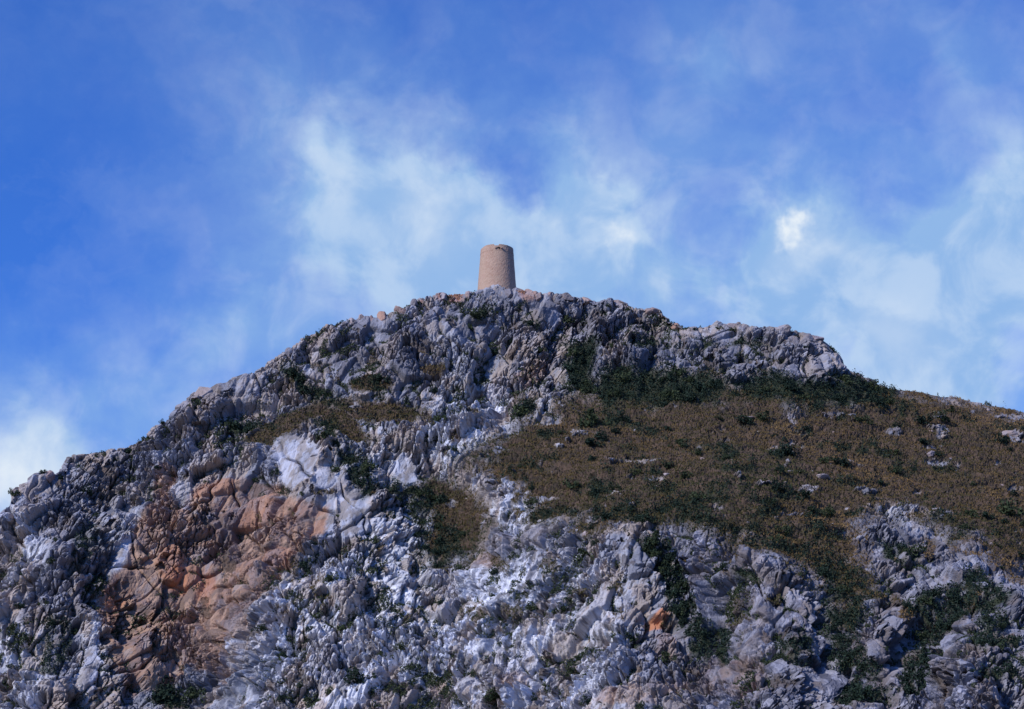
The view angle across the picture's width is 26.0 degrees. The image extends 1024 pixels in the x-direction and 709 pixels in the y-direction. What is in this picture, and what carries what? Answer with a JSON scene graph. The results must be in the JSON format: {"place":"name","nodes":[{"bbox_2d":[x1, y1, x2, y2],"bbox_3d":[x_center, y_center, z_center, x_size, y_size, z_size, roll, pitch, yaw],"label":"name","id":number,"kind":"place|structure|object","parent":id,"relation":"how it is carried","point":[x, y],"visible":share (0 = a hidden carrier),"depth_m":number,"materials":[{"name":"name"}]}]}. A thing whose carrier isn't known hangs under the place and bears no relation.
{"place":"outdoors","nodes":[
{"label":"outdoors","id":0,"kind":"place"},
{"bbox_2d":[0,284,1023,708],"bbox_3d":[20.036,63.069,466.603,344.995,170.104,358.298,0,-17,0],"label":"mountain","id":1,"kind":"structure","parent":0,"point":[220,648],"depth_m":428.42,"materials":[{"name":"stone"}]},
{"bbox_2d":[46,470,54,482],"bbox_3d":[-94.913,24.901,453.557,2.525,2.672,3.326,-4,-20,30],"label":"boulder","id":2,"kind":"object","parent":1,"relation":"on","point":[50,476],"visible":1,"depth_m":452.83,"materials":[{"name":"stone"}]},
{"bbox_2d":[44,614,56,625],"bbox_3d":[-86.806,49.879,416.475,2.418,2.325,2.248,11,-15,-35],"label":"bush","id":3,"kind":"object","parent":1,"relation":"on","point":[53,621],"visible":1,"depth_m":416.33,"materials":[{"name":"green plant"}]},
{"bbox_2d":[81,483,92,495],"bbox_3d":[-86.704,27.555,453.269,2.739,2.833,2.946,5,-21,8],"label":"bush","id":4,"kind":"object","parent":1,"relation":"on","point":[88,490],"visible":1,"depth_m":452.51,"materials":[{"name":"green plant"}]},
{"bbox_2d":[149,675,180,704],"bbox_3d":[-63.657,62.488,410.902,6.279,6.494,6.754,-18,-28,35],"label":"bush","id":5,"kind":"object","parent":1,"relation":"on","point":[158,695],"visible":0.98,"depth_m":408.95,"materials":[{"name":"green plant"}]},
{"bbox_2d":[180,687,205,703],"bbox_3d":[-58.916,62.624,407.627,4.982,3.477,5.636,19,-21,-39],"label":"bush","id":6,"kind":"object","parent":1,"relation":"on","point":[192,693],"visible":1,"depth_m":406.70,"materials":[{"name":"green plant"}]},
{"bbox_2d":[193,386,212,397],"bbox_3d":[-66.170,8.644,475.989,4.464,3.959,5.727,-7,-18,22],"label":"boulder","id":7,"kind":"object","parent":1,"relation":"on","point":[202,391],"visible":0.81,"depth_m":474.94,"materials":[{"name":"stone"}]},
{"bbox_2d":[222,420,240,432],"bbox_3d":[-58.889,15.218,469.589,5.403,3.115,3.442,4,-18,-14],"label":"bush","id":8,"kind":"object","parent":1,"relation":"on","point":[235,423],"visible":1,"depth_m":468.91,"materials":[{"name":"green plant"}]},
{"bbox_2d":[243,424,257,433],"bbox_3d":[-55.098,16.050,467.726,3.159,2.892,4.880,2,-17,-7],"label":"bush","id":9,"kind":"object","parent":1,"relation":"on","point":[249,428],"visible":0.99,"depth_m":467.21,"materials":[{"name":"green plant"}]},
{"bbox_2d":[284,347,292,356],"bbox_3d":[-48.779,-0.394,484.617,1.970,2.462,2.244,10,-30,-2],"label":"boulder","id":10,"kind":"object","parent":1,"relation":"on","point":[288,352],"visible":1,"depth_m":483.79,"materials":[{"name":"stone"}]},
{"bbox_2d":[299,560,310,571],"bbox_3d":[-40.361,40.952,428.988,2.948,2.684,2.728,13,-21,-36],"label":"bush","id":11,"kind":"object","parent":1,"relation":"on","point":[307,568],"visible":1,"depth_m":428.65,"materials":[{"name":"green plant"}]},
{"bbox_2d":[299,385,312,394],"bbox_3d":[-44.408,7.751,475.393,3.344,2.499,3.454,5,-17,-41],"label":"bush","id":12,"kind":"object","parent":1,"relation":"on","point":[305,389],"visible":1,"depth_m":474.95,"materials":[{"name":"green plant"}]},
{"bbox_2d":[314,427,333,441],"bbox_3d":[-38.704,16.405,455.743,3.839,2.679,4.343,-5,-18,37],"label":"bush","id":13,"kind":"object","parent":1,"relation":"on","point":[324,433],"visible":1,"depth_m":455.19,"materials":[{"name":"green plant"}]},
{"bbox_2d":[321,572,338,584],"bbox_3d":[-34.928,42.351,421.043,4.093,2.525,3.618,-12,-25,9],"label":"bush","id":14,"kind":"object","parent":1,"relation":"on","point":[330,578],"visible":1,"depth_m":420.87,"materials":[{"name":"green plant"}]},
{"bbox_2d":[336,621,352,633],"bbox_3d":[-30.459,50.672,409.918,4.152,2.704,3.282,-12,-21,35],"label":"bush","id":15,"kind":"object","parent":1,"relation":"on","point":[340,628],"visible":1,"depth_m":409.49,"materials":[{"name":"green plant"}]},
{"bbox_2d":[343,665,365,684],"bbox_3d":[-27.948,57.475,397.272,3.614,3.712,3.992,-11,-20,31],"label":"bush","id":16,"kind":"object","parent":1,"relation":"on","point":[353,674],"visible":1,"depth_m":396.90,"materials":[{"name":"green plant"}]},
{"bbox_2d":[360,458,375,470],"bbox_3d":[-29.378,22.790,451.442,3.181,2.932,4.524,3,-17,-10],"label":"bush","id":17,"kind":"object","parent":1,"relation":"on","point":[366,465],"visible":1,"depth_m":450.68,"materials":[{"name":"green plant"}]},
{"bbox_2d":[364,535,379,542],"bbox_3d":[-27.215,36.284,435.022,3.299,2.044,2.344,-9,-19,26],"label":"bush","id":18,"kind":"object","parent":1,"relation":"on","point":[376,539],"visible":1,"depth_m":434.71,"materials":[{"name":"green plant"}]},
{"bbox_2d":[377,311,386,320],"bbox_3d":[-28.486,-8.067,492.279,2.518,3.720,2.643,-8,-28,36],"label":"boulder","id":19,"kind":"object","parent":1,"relation":"on","point":[381,315],"visible":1,"depth_m":491.41,"materials":[{"name":"stone"}]},
{"bbox_2d":[393,641,406,650],"bbox_3d":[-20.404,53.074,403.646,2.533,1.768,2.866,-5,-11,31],"label":"bush","id":20,"kind":"object","parent":1,"relation":"on","point":[400,645],"visible":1,"depth_m":403.40,"materials":[{"name":"green plant"}]},
{"bbox_2d":[394,306,405,313],"bbox_3d":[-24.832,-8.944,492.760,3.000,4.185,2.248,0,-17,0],"label":"boulder","id":21,"kind":"object","parent":1,"relation":"on","point":[399,309],"visible":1,"depth_m":492.02,"materials":[{"name":"stone"}]},
{"bbox_2d":[414,487,428,496],"bbox_3d":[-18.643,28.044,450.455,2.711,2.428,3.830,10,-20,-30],"label":"bush","id":22,"kind":"object","parent":1,"relation":"on","point":[419,493],"visible":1,"depth_m":449.79,"materials":[{"name":"green plant"}]},
{"bbox_2d":[432,411,446,422],"bbox_3d":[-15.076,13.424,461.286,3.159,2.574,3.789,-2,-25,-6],"label":"bush","id":23,"kind":"object","parent":1,"relation":"on","point":[437,418],"visible":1,"depth_m":460.51,"materials":[{"name":"green plant"}]},
{"bbox_2d":[436,494,448,503],"bbox_3d":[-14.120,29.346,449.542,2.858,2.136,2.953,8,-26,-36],"label":"bush","id":24,"kind":"object","parent":1,"relation":"on","point":[441,497],"visible":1,"depth_m":449.20,"materials":[{"name":"green plant"}]},
{"bbox_2d":[451,564,469,571],"bbox_3d":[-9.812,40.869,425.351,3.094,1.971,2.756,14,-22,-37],"label":"bush","id":25,"kind":"object","parent":1,"relation":"on","point":[458,567],"visible":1,"depth_m":425.07,"materials":[{"name":"green plant"}]},
{"bbox_2d":[466,307,481,318],"bbox_3d":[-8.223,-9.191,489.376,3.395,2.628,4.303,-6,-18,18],"label":"bush","id":26,"kind":"object","parent":1,"relation":"on","point":[476,314],"visible":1,"depth_m":489.19,"materials":[{"name":"green plant"}]},
{"bbox_2d":[484,287,492,300],"bbox_3d":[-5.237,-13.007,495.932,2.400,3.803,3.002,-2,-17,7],"label":"boulder","id":27,"kind":"object","parent":1,"relation":"on","point":[488,291],"visible":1,"depth_m":494.97,"materials":[{"name":"stone"}]},
{"bbox_2d":[482,687,499,701],"bbox_3d":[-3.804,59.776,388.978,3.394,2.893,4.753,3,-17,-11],"label":"bush","id":28,"kind":"object","parent":1,"relation":"on","point":[490,695],"visible":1,"depth_m":387.99,"materials":[{"name":"green plant"}]},
{"bbox_2d":[478,244,515,289],"bbox_3d":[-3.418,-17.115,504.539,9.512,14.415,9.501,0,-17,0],"label":"watchtower","id":29,"kind":"structure","parent":1,"relation":"on","point":[496,266],"depth_m":501.95,"materials":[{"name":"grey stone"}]},
{"bbox_2d":[0,290,1023,708],"bbox_3d":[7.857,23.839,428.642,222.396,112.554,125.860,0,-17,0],"label":"cliff plants","id":30,"kind":"object","parent":1,"relation":"on","point":[310,704],"visible":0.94,"depth_m":415.77,"materials":[{"name":"green plant"}]},
{"bbox_2d":[508,403,528,420],"bbox_3d":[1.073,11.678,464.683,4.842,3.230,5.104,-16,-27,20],"label":"bush","id":31,"kind":"object","parent":1,"relation":"on","point":[520,408],"visible":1,"depth_m":464.39,"materials":[{"name":"green plant"}]},
{"bbox_2d":[522,399,534,409],"bbox_3d":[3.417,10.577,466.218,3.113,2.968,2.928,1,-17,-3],"label":"bush","id":32,"kind":"object","parent":1,"relation":"on","point":[527,405],"visible":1,"depth_m":465.84,"materials":[{"name":"green plant"}]},
{"bbox_2d":[523,496,537,505],"bbox_3d":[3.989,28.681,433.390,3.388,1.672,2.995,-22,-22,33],"label":"bush","id":33,"kind":"object","parent":1,"relation":"on","point":[532,500],"visible":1,"depth_m":432.93,"materials":[{"name":"green plant"}]},
{"bbox_2d":[525,601,537,610],"bbox_3d":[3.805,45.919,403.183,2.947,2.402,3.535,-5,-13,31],"label":"bush","id":34,"kind":"object","parent":1,"relation":"on","point":[531,606],"visible":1,"depth_m":402.67,"materials":[{"name":"green plant"}]},
{"bbox_2d":[41,302,1023,708],"bbox_3d":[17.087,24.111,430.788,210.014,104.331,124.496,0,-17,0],"label":"undergrowth","id":35,"kind":"object","parent":1,"relation":"on","point":[853,652],"visible":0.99,"depth_m":418.99,"materials":[{"name":"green plant"}]},
{"bbox_2d":[562,292,574,300],"bbox_3d":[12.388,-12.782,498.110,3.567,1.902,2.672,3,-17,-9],"label":"boulder","id":36,"kind":"object","parent":1,"relation":"on","point":[567,296],"visible":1,"depth_m":496.91,"materials":[{"name":"stone"}]},
{"bbox_2d":[562,477,580,488],"bbox_3d":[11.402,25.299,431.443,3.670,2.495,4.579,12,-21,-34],"label":"bush","id":37,"kind":"object","parent":1,"relation":"on","point":[569,485],"visible":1,"depth_m":430.44,"materials":[{"name":"green plant"}]},
{"bbox_2d":[563,664,579,675],"bbox_3d":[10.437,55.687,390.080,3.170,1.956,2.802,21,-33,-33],"label":"bush","id":38,"kind":"object","parent":1,"relation":"on","point":[570,671],"visible":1,"depth_m":389.67,"materials":[{"name":"green plant"}]},
{"bbox_2d":[565,348,578,356],"bbox_3d":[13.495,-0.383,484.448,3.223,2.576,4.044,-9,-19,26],"label":"bush","id":39,"kind":"object","parent":1,"relation":"on","point":[574,351],"visible":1,"depth_m":483.15,"materials":[{"name":"green plant"}]},
{"bbox_2d":[566,372,579,385],"bbox_3d":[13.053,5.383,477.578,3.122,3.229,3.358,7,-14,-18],"label":"bush","id":40,"kind":"object","parent":1,"relation":"on","point":[575,380],"visible":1,"depth_m":476.64,"materials":[{"name":"green plant"}]},
{"bbox_2d":[573,547,592,562],"bbox_3d":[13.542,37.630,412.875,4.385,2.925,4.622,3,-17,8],"label":"bush","id":41,"kind":"object","parent":1,"relation":"on","point":[583,552],"visible":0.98,"depth_m":411.86,"materials":[{"name":"green plant"}]},
{"bbox_2d":[579,689,591,705],"bbox_3d":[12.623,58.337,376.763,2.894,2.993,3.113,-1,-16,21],"label":"bush","id":42,"kind":"object","parent":1,"relation":"on","point":[586,701],"visible":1,"depth_m":376.53,"materials":[{"name":"green plant"}]},
{"bbox_2d":[581,384,598,393],"bbox_3d":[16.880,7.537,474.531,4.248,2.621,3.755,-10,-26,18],"label":"bush","id":43,"kind":"object","parent":1,"relation":"on","point":[594,390],"visible":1,"depth_m":473.81,"materials":[{"name":"green plant"}]},
{"bbox_2d":[585,437,603,446],"bbox_3d":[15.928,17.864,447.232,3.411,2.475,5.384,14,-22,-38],"label":"bush","id":44,"kind":"object","parent":1,"relation":"on","point":[589,441],"visible":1,"depth_m":446.54,"materials":[{"name":"green plant"}]},
{"bbox_2d":[579,408,610,426],"bbox_3d":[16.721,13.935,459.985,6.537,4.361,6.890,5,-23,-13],"label":"bush","id":45,"kind":"object","parent":1,"relation":"on","point":[590,412],"visible":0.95,"depth_m":458.04,"materials":[{"name":"green plant"}]},
{"bbox_2d":[594,430,607,440],"bbox_3d":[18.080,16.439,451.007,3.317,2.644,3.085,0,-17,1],"label":"bush","id":46,"kind":"object","parent":1,"relation":"on","point":[600,436],"visible":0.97,"depth_m":450.69,"materials":[{"name":"green plant"}]},
{"bbox_2d":[592,511,610,521],"bbox_3d":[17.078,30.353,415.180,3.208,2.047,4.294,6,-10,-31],"label":"bush","id":47,"kind":"object","parent":1,"relation":"on","point":[605,515],"visible":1,"depth_m":415.02,"materials":[{"name":"green plant"}]},
{"bbox_2d":[606,386,622,396],"bbox_3d":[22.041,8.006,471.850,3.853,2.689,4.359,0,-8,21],"label":"bush","id":48,"kind":"object","parent":1,"relation":"on","point":[616,392],"visible":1,"depth_m":471.12,"materials":[{"name":"green plant"}]},
{"bbox_2d":[614,372,630,382],"bbox_3d":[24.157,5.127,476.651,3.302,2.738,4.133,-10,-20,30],"label":"bush","id":49,"kind":"object","parent":1,"relation":"on","point":[626,378],"visible":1,"depth_m":476.35,"materials":[{"name":"green plant"}]},
{"bbox_2d":[615,409,629,421],"bbox_3d":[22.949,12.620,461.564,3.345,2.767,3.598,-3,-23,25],"label":"bush","id":50,"kind":"object","parent":1,"relation":"on","point":[622,417],"visible":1,"depth_m":461.42,"materials":[{"name":"green plant"}]},
{"bbox_2d":[241,350,1023,631],"bbox_3d":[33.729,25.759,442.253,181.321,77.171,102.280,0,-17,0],"label":"dry grass","id":51,"kind":"structure","parent":1,"relation":"on","point":[581,462],"depth_m":443.27,"materials":[{"name":"brown plant"}]},
{"bbox_2d":[635,700,644,708],"bbox_3d":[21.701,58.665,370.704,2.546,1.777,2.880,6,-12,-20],"label":"bush","id":52,"kind":"object","parent":1,"relation":"on","point":[639,705],"visible":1,"depth_m":370.24,"materials":[{"name":"green plant"}]},
{"bbox_2d":[638,513,653,521],"bbox_3d":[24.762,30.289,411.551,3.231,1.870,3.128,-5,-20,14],"label":"bush","id":53,"kind":"object","parent":1,"relation":"on","point":[642,516],"visible":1,"depth_m":411.26,"materials":[{"name":"green plant"}]},
{"bbox_2d":[644,307,658,314],"bbox_3d":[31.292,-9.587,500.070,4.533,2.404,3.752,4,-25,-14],"label":"boulder","id":54,"kind":"object","parent":1,"relation":"on","point":[651,310],"visible":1,"depth_m":498.73,"materials":[{"name":"stone"}]},
{"bbox_2d":[647,530,671,546],"bbox_3d":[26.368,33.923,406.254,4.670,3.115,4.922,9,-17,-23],"label":"bush","id":55,"kind":"object","parent":1,"relation":"on","point":[655,541],"visible":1,"depth_m":404.90,"materials":[{"name":"green plant"}]},
{"bbox_2d":[658,651,676,662],"bbox_3d":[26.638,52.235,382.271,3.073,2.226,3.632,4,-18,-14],"label":"bush","id":56,"kind":"object","parent":1,"relation":"on","point":[665,654],"visible":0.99,"depth_m":381.62,"materials":[{"name":"green plant"}]},
{"bbox_2d":[661,459,673,468],"bbox_3d":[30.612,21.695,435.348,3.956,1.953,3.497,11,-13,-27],"label":"bush","id":57,"kind":"object","parent":1,"relation":"on","point":[667,465],"visible":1,"depth_m":434.21,"materials":[{"name":"green plant"}]},
{"bbox_2d":[662,548,678,562],"bbox_3d":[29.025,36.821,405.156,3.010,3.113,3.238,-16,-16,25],"label":"bush","id":58,"kind":"object","parent":1,"relation":"on","point":[670,557],"visible":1,"depth_m":404.24,"materials":[{"name":"green plant"}]},
{"bbox_2d":[661,390,681,401],"bbox_3d":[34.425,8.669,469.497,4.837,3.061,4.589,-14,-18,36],"label":"bush","id":59,"kind":"object","parent":1,"relation":"on","point":[673,393],"visible":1,"depth_m":469.20,"materials":[{"name":"green plant"}]},
{"bbox_2d":[666,565,677,575],"bbox_3d":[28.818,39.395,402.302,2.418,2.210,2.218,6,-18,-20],"label":"bush","id":60,"kind":"object","parent":1,"relation":"on","point":[670,568],"visible":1,"depth_m":401.67,"materials":[{"name":"green plant"}]},
{"bbox_2d":[666,604,679,613],"bbox_3d":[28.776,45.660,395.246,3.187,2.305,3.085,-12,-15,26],"label":"bush","id":61,"kind":"object","parent":1,"relation":"on","point":[671,608],"visible":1,"depth_m":394.47,"materials":[{"name":"green plant"}]},
{"bbox_2d":[666,588,684,597],"bbox_3d":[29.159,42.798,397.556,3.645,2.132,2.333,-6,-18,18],"label":"bush","id":62,"kind":"object","parent":1,"relation":"on","point":[674,592],"visible":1,"depth_m":397.37,"materials":[{"name":"green plant"}]},
{"bbox_2d":[667,438,687,446],"bbox_3d":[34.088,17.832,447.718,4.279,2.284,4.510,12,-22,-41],"label":"bush","id":63,"kind":"object","parent":1,"relation":"on","point":[678,441],"visible":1,"depth_m":447.54,"materials":[{"name":"green plant"}]},
{"bbox_2d":[667,365,687,375],"bbox_3d":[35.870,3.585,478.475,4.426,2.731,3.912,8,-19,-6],"label":"bush","id":64,"kind":"object","parent":1,"relation":"on","point":[679,371],"visible":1,"depth_m":478.30,"materials":[{"name":"green plant"}]},
{"bbox_2d":[673,382,686,392],"bbox_3d":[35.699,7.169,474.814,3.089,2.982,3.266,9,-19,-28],"label":"bush","id":65,"kind":"object","parent":1,"relation":"on","point":[679,388],"visible":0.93,"depth_m":474.10,"materials":[{"name":"green plant"}]},
{"bbox_2d":[674,579,688,588],"bbox_3d":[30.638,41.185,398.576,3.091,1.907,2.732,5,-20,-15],"label":"bush","id":66,"kind":"object","parent":1,"relation":"on","point":[681,585],"visible":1,"depth_m":398.43,"materials":[{"name":"green plant"}]},
{"bbox_2d":[679,468,693,478],"bbox_3d":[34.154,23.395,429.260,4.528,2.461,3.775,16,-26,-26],"label":"bush","id":67,"kind":"object","parent":1,"relation":"on","point":[685,474],"visible":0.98,"depth_m":428.84,"materials":[{"name":"green plant"}]},
{"bbox_2d":[680,385,697,401],"bbox_3d":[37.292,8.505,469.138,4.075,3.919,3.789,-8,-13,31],"label":"bush","id":68,"kind":"object","parent":1,"relation":"on","point":[689,398],"visible":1,"depth_m":468.21,"materials":[{"name":"green plant"}]},
{"bbox_2d":[688,489,707,500],"bbox_3d":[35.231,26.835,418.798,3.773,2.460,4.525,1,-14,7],"label":"bush","id":69,"kind":"object","parent":1,"relation":"on","point":[694,494],"visible":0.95,"depth_m":417.79,"materials":[{"name":"green plant"}]},
{"bbox_2d":[692,381,706,391],"bbox_3d":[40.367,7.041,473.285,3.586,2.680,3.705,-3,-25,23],"label":"bush","id":70,"kind":"object","parent":1,"relation":"on","point":[701,387],"visible":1,"depth_m":472.55,"materials":[{"name":"green plant"}]},
{"bbox_2d":[710,321,722,327],"bbox_3d":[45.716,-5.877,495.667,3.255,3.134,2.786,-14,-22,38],"label":"boulder","id":71,"kind":"object","parent":1,"relation":"on","point":[718,324],"visible":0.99,"depth_m":494.85,"materials":[{"name":"stone"}]},
{"bbox_2d":[736,415,754,424],"bbox_3d":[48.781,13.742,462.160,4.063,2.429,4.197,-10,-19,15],"label":"bush","id":72,"kind":"object","parent":1,"relation":"on","point":[746,419],"visible":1,"depth_m":461.31,"materials":[{"name":"green plant"}]},
{"bbox_2d":[754,410,769,420],"bbox_3d":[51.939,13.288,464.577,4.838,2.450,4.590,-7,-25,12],"label":"bush","id":73,"kind":"object","parent":1,"relation":"on","point":[764,417],"visible":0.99,"depth_m":463.49,"materials":[{"name":"green plant"}]},
{"bbox_2d":[771,479,786,491],"bbox_3d":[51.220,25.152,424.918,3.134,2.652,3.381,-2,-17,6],"label":"bush","id":74,"kind":"object","parent":1,"relation":"on","point":[778,485],"visible":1,"depth_m":424.43,"materials":[{"name":"green plant"}]},
{"bbox_2d":[774,525,791,535],"bbox_3d":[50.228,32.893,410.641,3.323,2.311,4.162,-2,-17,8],"label":"bush","id":75,"kind":"object","parent":1,"relation":"on","point":[786,532],"visible":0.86,"depth_m":410.20,"materials":[{"name":"green plant"}]},
{"bbox_2d":[776,324,791,332],"bbox_3d":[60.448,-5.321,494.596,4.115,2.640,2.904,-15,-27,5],"label":"boulder","id":76,"kind":"object","parent":1,"relation":"on","point":[786,327],"visible":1,"depth_m":493.68,"materials":[{"name":"stone"}]},
{"bbox_2d":[776,436,796,456],"bbox_3d":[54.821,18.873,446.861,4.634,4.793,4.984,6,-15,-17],"label":"bush","id":77,"kind":"object","parent":1,"relation":"on","point":[787,451],"visible":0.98,"depth_m":445.71,"materials":[{"name":"green plant"}]},
{"bbox_2d":[784,380,797,390],"bbox_3d":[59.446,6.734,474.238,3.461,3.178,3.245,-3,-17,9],"label":"bush","id":78,"kind":"object","parent":1,"relation":"on","point":[793,386],"visible":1,"depth_m":473.62,"materials":[{"name":"green plant"}]},
{"bbox_2d":[796,489,811,497],"bbox_3d":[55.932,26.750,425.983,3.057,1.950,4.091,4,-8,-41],"label":"bush","id":79,"kind":"object","parent":1,"relation":"on","point":[804,492],"visible":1,"depth_m":425.77,"materials":[{"name":"green plant"}]},
{"bbox_2d":[817,566,832,576],"bbox_3d":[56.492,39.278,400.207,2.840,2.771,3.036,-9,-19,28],"label":"bush","id":80,"kind":"object","parent":1,"relation":"on","point":[823,569],"visible":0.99,"depth_m":399.99,"materials":[{"name":"green plant"}]},
{"bbox_2d":[818,455,836,463],"bbox_3d":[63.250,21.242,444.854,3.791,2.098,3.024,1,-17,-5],"label":"bush","id":81,"kind":"object","parent":1,"relation":"on","point":[824,459],"visible":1,"depth_m":444.38,"materials":[{"name":"green plant"}]},
{"bbox_2d":[820,504,835,516],"bbox_3d":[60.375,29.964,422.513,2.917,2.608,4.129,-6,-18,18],"label":"bush","id":82,"kind":"object","parent":1,"relation":"on","point":[829,511],"visible":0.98,"depth_m":421.83,"materials":[{"name":"green plant"}]},
{"bbox_2d":[832,457,851,466],"bbox_3d":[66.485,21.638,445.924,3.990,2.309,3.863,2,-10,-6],"label":"bush","id":83,"kind":"object","parent":1,"relation":"on","point":[843,462],"visible":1,"depth_m":445.62,"materials":[{"name":"green plant"}]},
{"bbox_2d":[836,374,853,384],"bbox_3d":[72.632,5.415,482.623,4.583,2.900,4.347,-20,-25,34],"label":"bush","id":84,"kind":"object","parent":1,"relation":"on","point":[846,378],"visible":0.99,"depth_m":482.39,"materials":[{"name":"green plant"}]},
{"bbox_2d":[842,685,858,702],"bbox_3d":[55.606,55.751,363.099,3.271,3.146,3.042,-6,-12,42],"label":"bush","id":85,"kind":"object","parent":1,"relation":"on","point":[849,693],"visible":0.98,"depth_m":362.40,"materials":[{"name":"green plant"}]},
{"bbox_2d":[854,414,873,424],"bbox_3d":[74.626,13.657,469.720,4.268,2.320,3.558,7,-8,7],"label":"bush","id":86,"kind":"object","parent":1,"relation":"on","point":[859,419],"visible":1,"depth_m":469.66,"materials":[{"name":"green plant"}]},
{"bbox_2d":[851,683,877,702],"bbox_3d":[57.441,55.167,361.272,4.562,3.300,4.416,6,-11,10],"label":"bush","id":87,"kind":"object","parent":1,"relation":"on","point":[868,692],"visible":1,"depth_m":361.03,"materials":[{"name":"green plant"}]},
{"bbox_2d":[887,466,901,473],"bbox_3d":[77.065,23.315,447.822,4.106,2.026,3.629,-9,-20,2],"label":"bush","id":88,"kind":"object","parent":1,"relation":"on","point":[895,470],"visible":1,"depth_m":447.76,"materials":[{"name":"green plant"}]},
{"bbox_2d":[896,684,915,694],"bbox_3d":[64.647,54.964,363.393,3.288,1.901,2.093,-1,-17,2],"label":"bush","id":89,"kind":"object","parent":1,"relation":"on","point":[907,687],"visible":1,"depth_m":363.35,"materials":[{"name":"green plant"}]},
{"bbox_2d":[903,542,927,556],"bbox_3d":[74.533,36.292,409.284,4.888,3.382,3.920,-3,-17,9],"label":"bush","id":90,"kind":"object","parent":1,"relation":"on","point":[919,548],"visible":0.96,"depth_m":408.58,"materials":[{"name":"green plant"}]},
{"bbox_2d":[915,630,927,639],"bbox_3d":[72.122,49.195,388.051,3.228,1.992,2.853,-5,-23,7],"label":"bush","id":91,"kind":"object","parent":1,"relation":"on","point":[922,635],"visible":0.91,"depth_m":387.46,"materials":[{"name":"green plant"}]},
{"bbox_2d":[914,415,932,424],"bbox_3d":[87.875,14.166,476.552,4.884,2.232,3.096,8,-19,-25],"label":"bush","id":92,"kind":"object","parent":1,"relation":"on","point":[921,419],"visible":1,"depth_m":476.15,"materials":[{"name":"green plant"}]},
{"bbox_2d":[918,595,932,604],"bbox_3d":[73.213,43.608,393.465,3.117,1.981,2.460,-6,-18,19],"label":"bush","id":93,"kind":"object","parent":1,"relation":"on","point":[927,600],"visible":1,"depth_m":392.91,"materials":[{"name":"green plant"}]},
{"bbox_2d":[919,438,931,445],"bbox_3d":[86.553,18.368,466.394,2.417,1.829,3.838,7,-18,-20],"label":"bush","id":94,"kind":"object","parent":1,"relation":"on","point":[923,440],"visible":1,"depth_m":465.96,"materials":[{"name":"green plant"}]},
{"bbox_2d":[925,589,942,597],"bbox_3d":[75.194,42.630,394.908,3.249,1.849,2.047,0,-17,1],"label":"bush","id":95,"kind":"object","parent":1,"relation":"on","point":[936,592],"visible":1,"depth_m":394.40,"materials":[{"name":"green plant"}]},
{"bbox_2d":[927,409,950,421],"bbox_3d":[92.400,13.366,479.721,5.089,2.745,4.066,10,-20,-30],"label":"bush","id":96,"kind":"object","parent":1,"relation":"on","point":[945,418],"visible":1,"depth_m":479.21,"materials":[{"name":"green plant"}]},
{"bbox_2d":[935,620,949,628],"bbox_3d":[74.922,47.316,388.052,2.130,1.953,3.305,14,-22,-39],"label":"bush","id":97,"kind":"object","parent":1,"relation":"on","point":[937,624],"visible":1,"depth_m":387.63,"materials":[{"name":"green plant"}]},
{"bbox_2d":[946,587,962,600],"bbox_3d":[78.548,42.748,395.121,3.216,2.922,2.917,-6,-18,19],"label":"bush","id":98,"kind":"object","parent":1,"relation":"on","point":[951,595],"visible":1,"depth_m":394.96,"materials":[{"name":"green plant"}]},
{"bbox_2d":[959,509,980,517],"bbox_3d":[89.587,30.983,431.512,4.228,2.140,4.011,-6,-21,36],"label":"bush","id":99,"kind":"object","parent":1,"relation":"on","point":[971,514],"visible":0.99,"depth_m":431.37,"materials":[{"name":"green plant"}]},
{"bbox_2d":[994,433,1011,444],"bbox_3d":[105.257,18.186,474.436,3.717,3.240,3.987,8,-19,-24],"label":"bush","id":100,"kind":"object","parent":1,"relation":"on","point":[1004,439],"visible":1,"depth_m":473.62,"materials":[{"name":"green plant"}]},
{"bbox_2d":[996,498,1023,516],"bbox_3d":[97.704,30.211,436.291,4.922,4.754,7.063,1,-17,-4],"label":"bush","id":101,"kind":"object","parent":1,"relation":"on","point":[1007,507],"visible":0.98,"depth_m":435.03,"materials":[{"name":"green plant"}]},
{"bbox_2d":[1002,430,1017,435],"bbox_3d":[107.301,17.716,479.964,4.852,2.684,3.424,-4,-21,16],"label":"rock","id":102,"kind":"object","parent":1,"relation":"on","point":[1009,432],"visible":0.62,"depth_m":478.73,"materials":[{"name":"stone"}]},
{"bbox_2d":[0,0,1023,511],"label":"sky","id":103,"kind":"structure","parent":0,"point":[191,191],"materials":[{"name":"blue"}]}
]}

